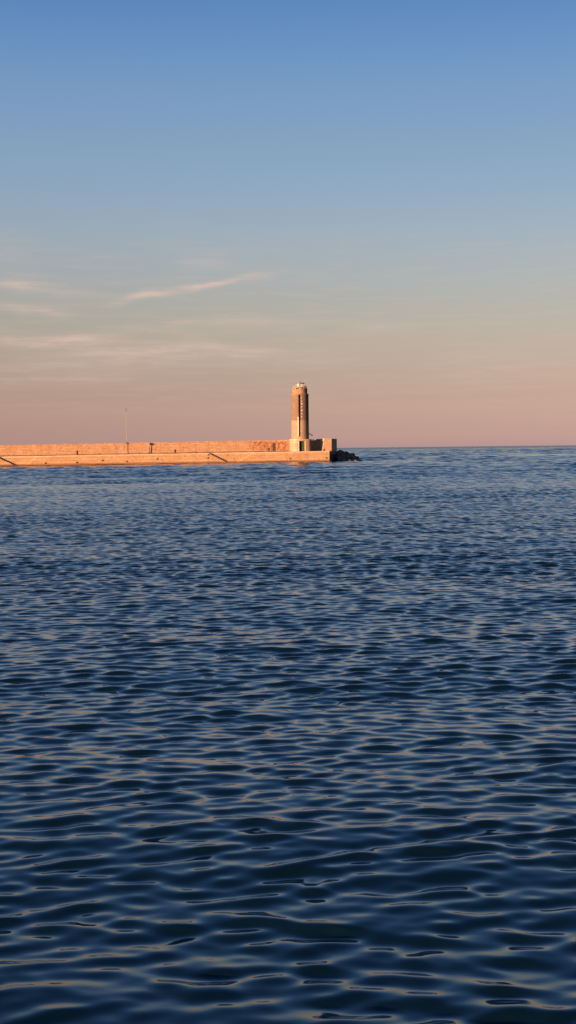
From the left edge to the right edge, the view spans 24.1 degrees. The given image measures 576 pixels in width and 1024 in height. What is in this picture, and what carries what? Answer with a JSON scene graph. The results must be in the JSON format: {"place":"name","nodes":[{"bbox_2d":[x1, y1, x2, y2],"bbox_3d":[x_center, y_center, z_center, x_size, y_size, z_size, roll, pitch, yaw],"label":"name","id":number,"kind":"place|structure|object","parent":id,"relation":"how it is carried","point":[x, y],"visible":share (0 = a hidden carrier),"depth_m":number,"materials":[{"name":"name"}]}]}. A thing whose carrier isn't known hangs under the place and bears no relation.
{"place":"outdoors","nodes":[
{"label":"outdoors","id":0,"kind":"place"},
{"bbox_2d":[0,445,575,1023],"bbox_3d":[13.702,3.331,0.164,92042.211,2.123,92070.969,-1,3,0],"label":"water","id":1,"kind":"structure","parent":0,"point":[286,743],"depth_m":15.71,"materials":[{"name":"blue liquid"}]},
{"bbox_2d":[0,451,336,466],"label":"quay","id":2,"kind":"structure","parent":1,"relation":"in","point":[177,458],"depth_m":311.44,"materials":[{"name":"concrete"}]},
{"bbox_2d":[0,439,319,455],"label":"parapet wall","id":3,"kind":"structure","parent":2,"relation":"on","point":[143,448],"depth_m":315.97,"materials":[{"name":"concrete"}]},
{"bbox_2d":[289,383,312,450],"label":"lighthouse","id":4,"kind":"object","parent":2,"relation":"on","point":[300,440],"visible":0.98,"depth_m":324.15,"materials":[{"name":"concrete"}]},
{"bbox_2d":[301,441,304,450],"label":"door","id":5,"kind":"structure","parent":4,"relation":"in","point":[302,442],"depth_m":324.15,"materials":[{"name":"green paint"}]},
{"bbox_2d":[318,439,336,450],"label":"end block","id":6,"kind":"structure","parent":2,"relation":"on","point":[328,444],"depth_m":328.24,"materials":[{"name":"concrete"}]},
{"bbox_2d":[334,454,340,460],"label":"boulder","id":7,"kind":"object","parent":1,"relation":"in","point":[336,456],"visible":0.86,"depth_m":331.23,"materials":[{"name":"black stone"}]},
{"bbox_2d":[0,0,575,447],"label":"sky","id":8,"kind":"structure","parent":0,"point":[210,209],"materials":[{"name":"blue"}]}
]}

